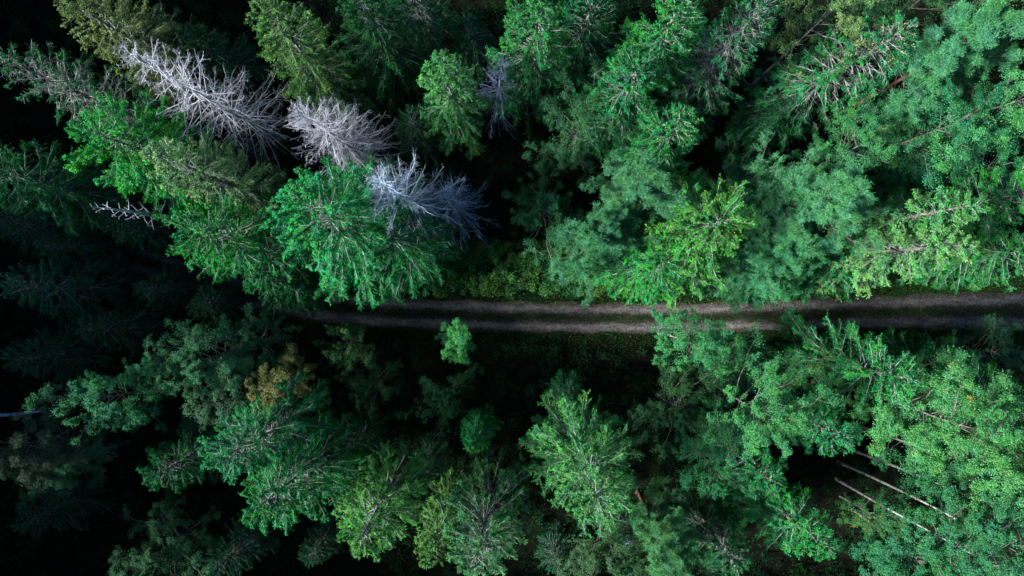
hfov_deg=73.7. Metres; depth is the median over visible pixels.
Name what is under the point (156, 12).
spruce tree
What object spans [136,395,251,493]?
spruce tree
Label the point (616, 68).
spruce tree
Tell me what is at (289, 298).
spruce tree
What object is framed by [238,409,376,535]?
spruce tree
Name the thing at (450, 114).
spruce tree
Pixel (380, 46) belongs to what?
spruce tree
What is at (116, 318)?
spruce tree
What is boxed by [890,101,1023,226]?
birch tree
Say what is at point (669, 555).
pine tree
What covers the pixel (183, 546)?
broadleaf tree
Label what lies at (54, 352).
spruce tree
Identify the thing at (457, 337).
broadleaf tree
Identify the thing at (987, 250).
spruce tree
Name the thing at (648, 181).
pine tree
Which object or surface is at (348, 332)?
broadleaf tree
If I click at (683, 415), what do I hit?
broadleaf tree
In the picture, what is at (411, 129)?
spruce tree
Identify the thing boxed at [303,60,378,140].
spruce tree
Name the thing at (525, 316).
median grass
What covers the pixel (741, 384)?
birch tree
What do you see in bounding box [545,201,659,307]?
pine tree
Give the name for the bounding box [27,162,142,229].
spruce tree
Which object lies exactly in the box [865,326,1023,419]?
spruce tree
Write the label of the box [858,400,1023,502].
birch tree
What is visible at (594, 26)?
spruce tree
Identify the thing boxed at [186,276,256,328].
spruce tree
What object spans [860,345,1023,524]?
birch tree
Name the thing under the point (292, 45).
spruce tree
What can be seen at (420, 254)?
spruce tree
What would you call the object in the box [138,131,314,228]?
spruce tree
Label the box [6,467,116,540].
spruce tree
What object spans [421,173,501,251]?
dead tree
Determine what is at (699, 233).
spruce tree
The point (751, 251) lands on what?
pine tree
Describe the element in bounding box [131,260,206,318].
spruce tree
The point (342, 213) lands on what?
spruce tree
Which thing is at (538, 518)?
undergrowth
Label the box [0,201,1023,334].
road
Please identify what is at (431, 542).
spruce tree
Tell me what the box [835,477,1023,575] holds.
birch tree
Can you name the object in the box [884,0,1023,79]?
birch tree
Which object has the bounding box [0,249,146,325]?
spruce tree
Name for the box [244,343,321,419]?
broadleaf tree
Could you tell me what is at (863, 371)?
spruce tree
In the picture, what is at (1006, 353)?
broadleaf tree
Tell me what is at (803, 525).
spruce tree
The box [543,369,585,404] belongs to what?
spruce tree
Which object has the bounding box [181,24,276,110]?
spruce tree
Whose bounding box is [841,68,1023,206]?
birch tree
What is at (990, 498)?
birch tree
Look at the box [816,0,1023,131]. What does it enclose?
pine tree
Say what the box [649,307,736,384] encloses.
birch tree
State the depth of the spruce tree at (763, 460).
54.12 m
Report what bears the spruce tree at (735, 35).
on the ground at (58, 556)
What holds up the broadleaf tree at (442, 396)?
on the ground at (58, 556)
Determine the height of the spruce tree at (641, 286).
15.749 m
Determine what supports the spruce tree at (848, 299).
on the ground at (58, 556)
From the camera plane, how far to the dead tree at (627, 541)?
59.14 m
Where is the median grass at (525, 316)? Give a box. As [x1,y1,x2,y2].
[85,242,1023,323]
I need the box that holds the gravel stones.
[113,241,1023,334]
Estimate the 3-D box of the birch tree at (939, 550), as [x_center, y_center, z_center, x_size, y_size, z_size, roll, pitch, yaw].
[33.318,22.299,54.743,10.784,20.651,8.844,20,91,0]
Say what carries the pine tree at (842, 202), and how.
on the ground at (58, 556)
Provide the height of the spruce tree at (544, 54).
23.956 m
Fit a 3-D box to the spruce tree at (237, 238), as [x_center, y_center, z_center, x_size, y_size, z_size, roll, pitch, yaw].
[-21.436,-3.514,54.767,10.533,20.579,10.427,-31,90,0]
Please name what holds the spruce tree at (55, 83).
on the ground at (58, 556)
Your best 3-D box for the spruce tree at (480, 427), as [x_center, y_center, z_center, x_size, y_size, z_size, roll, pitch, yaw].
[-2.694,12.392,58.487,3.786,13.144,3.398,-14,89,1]
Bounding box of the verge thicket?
[430,237,640,299]
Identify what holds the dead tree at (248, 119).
on the ground at (58, 556)
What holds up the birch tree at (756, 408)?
on the ground at (58, 556)
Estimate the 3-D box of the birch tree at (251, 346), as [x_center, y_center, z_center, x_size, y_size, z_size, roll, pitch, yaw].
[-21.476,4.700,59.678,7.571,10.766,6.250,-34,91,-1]
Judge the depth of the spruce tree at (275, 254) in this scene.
53.62 m
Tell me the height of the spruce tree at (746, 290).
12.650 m
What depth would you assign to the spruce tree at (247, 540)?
58.61 m
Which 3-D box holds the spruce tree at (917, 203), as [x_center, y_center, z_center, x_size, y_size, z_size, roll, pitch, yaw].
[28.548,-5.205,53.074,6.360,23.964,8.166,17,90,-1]
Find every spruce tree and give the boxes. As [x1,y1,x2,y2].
[0,41,206,153]
[0,138,181,243]
[0,198,101,270]
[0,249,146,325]
[0,316,117,386]
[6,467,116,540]
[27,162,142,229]
[48,59,166,142]
[53,0,245,129]
[62,87,242,220]
[73,299,176,358]
[101,1,236,124]
[103,199,193,260]
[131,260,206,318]
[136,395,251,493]
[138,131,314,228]
[161,182,314,305]
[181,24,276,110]
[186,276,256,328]
[196,364,344,484]
[201,496,284,575]
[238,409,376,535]
[241,210,335,312]
[245,0,384,135]
[245,252,324,319]
[259,151,443,311]
[276,270,338,312]
[296,510,345,567]
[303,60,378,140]
[331,440,434,561]
[332,407,388,458]
[333,0,437,114]
[355,184,470,304]
[387,0,470,94]
[392,102,446,167]
[408,428,453,486]
[413,468,472,569]
[415,49,488,160]
[439,448,539,575]
[445,8,508,96]
[460,403,503,453]
[485,0,581,139]
[518,389,644,537]
[532,520,574,574]
[542,0,626,111]
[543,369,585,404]
[555,42,660,162]
[583,226,691,306]
[585,0,708,150]
[603,99,704,202]
[604,169,760,311]
[650,0,781,141]
[667,483,754,575]
[673,407,788,501]
[706,451,841,561]
[711,262,797,312]
[723,9,923,163]
[729,86,808,155]
[734,369,863,457]
[750,306,924,410]
[781,247,875,305]
[799,217,980,300]
[811,210,915,302]
[812,184,990,251]
[865,159,1023,262]
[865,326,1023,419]
[896,225,1023,294]
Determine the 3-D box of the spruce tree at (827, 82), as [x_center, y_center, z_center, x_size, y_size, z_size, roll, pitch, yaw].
[24.010,-15.953,53.031,9.082,24.070,8.408,-8,89,-1]
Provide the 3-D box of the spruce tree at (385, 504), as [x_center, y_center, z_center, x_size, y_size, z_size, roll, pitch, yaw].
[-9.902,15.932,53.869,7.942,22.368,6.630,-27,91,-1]
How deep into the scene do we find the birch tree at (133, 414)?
51.30 m
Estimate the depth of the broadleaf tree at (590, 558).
53.87 m
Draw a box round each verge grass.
[78,257,1023,366]
[101,220,1023,304]
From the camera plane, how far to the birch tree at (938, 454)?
46.34 m
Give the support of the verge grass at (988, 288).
on the ground at (58, 556)
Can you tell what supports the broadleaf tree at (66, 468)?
on the ground at (58, 556)
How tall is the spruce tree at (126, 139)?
22.255 m
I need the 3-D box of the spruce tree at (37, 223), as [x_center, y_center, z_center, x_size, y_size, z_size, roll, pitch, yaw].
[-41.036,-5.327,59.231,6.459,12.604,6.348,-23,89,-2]
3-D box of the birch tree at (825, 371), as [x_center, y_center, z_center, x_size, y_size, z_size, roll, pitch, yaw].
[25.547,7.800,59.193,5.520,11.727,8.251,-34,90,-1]
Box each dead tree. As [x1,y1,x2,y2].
[90,198,206,236]
[113,37,314,189]
[284,90,410,198]
[357,147,479,261]
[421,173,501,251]
[472,51,533,139]
[615,513,631,546]
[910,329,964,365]
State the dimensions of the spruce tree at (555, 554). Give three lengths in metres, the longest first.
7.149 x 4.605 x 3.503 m
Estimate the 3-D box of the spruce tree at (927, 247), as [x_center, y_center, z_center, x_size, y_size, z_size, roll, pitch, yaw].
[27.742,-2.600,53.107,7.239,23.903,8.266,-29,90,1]
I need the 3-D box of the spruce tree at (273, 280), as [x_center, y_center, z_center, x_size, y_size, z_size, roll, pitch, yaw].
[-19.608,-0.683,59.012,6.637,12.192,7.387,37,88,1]
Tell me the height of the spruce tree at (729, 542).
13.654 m
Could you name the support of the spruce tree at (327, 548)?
on the ground at (58, 556)
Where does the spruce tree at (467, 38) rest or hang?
on the ground at (58, 556)
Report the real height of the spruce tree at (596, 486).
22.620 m
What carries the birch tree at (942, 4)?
on the ground at (58, 556)
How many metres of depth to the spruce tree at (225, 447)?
50.25 m
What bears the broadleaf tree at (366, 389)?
on the ground at (58, 556)
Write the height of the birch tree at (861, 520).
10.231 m
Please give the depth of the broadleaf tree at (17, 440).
52.16 m
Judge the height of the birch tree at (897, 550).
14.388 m
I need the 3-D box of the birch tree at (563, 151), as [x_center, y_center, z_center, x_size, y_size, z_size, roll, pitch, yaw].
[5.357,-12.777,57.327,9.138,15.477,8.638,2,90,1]
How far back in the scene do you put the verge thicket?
64.31 m
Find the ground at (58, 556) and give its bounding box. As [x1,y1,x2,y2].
[0,0,1023,575]
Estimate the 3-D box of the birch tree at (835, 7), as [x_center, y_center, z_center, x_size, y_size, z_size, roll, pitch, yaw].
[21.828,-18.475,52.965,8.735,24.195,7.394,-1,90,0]
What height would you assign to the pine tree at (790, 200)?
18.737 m
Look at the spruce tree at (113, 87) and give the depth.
57.85 m
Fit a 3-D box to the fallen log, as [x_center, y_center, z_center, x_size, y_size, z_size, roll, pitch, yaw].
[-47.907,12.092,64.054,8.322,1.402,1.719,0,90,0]
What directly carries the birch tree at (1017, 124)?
on the ground at (58, 556)
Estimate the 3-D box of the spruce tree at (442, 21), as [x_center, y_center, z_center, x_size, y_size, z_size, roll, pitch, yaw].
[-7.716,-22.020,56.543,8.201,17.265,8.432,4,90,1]
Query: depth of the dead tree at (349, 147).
50.44 m
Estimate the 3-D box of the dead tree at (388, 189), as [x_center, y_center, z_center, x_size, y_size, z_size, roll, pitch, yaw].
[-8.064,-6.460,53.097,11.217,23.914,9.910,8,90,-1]
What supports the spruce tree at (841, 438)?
on the ground at (58, 556)
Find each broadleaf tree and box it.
[0,383,123,489]
[0,422,129,511]
[107,485,222,575]
[179,368,268,432]
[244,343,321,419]
[312,319,375,375]
[332,351,403,420]
[393,354,484,436]
[434,318,476,365]
[556,487,656,575]
[624,350,724,464]
[671,427,777,504]
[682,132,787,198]
[940,312,1023,393]
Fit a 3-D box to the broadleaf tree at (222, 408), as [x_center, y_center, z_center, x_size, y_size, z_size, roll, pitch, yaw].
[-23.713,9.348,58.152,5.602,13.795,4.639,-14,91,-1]
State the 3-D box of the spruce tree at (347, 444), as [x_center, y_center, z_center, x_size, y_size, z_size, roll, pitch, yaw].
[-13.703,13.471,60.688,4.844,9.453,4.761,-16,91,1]
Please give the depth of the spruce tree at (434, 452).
61.96 m
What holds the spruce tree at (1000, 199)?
on the ground at (58, 556)
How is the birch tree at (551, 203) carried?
on the ground at (58, 556)
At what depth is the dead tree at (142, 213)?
52.64 m
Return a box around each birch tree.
[22,346,190,445]
[134,313,262,400]
[217,303,303,379]
[501,163,582,269]
[521,59,637,186]
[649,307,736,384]
[689,319,785,405]
[695,320,843,467]
[739,0,903,97]
[760,343,852,427]
[786,97,926,193]
[830,339,1023,480]
[834,481,925,547]
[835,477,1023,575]
[837,460,1023,575]
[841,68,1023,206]
[848,492,983,575]
[850,0,986,66]
[854,449,1023,569]
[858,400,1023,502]
[858,501,994,575]
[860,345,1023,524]
[865,31,1023,192]
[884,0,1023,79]
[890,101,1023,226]
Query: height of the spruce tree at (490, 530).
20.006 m
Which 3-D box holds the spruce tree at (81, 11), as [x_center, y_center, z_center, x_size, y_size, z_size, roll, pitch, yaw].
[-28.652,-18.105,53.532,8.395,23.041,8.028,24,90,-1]
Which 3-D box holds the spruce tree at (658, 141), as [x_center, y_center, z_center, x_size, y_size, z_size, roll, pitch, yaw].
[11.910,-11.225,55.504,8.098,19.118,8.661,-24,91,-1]
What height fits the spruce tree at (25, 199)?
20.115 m
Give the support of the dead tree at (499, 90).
on the ground at (58, 556)
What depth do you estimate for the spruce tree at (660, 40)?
46.53 m
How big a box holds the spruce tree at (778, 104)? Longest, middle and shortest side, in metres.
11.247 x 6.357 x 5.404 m
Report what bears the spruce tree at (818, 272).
on the ground at (58, 556)
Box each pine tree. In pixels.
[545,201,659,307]
[579,147,690,242]
[593,475,720,575]
[702,226,791,313]
[705,127,824,263]
[725,216,846,305]
[733,146,889,269]
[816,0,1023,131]
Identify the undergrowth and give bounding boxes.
[0,0,1023,575]
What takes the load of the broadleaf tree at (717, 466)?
on the ground at (58, 556)
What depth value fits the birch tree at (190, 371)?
51.81 m
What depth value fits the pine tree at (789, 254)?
52.00 m
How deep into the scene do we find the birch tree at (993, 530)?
44.73 m
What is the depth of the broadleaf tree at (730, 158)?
56.21 m
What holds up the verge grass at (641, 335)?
on the ground at (58, 556)
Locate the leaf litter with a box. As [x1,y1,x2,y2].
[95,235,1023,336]
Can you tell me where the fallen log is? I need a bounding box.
[0,409,39,419]
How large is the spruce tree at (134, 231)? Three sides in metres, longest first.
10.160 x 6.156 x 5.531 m
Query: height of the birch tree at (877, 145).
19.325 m

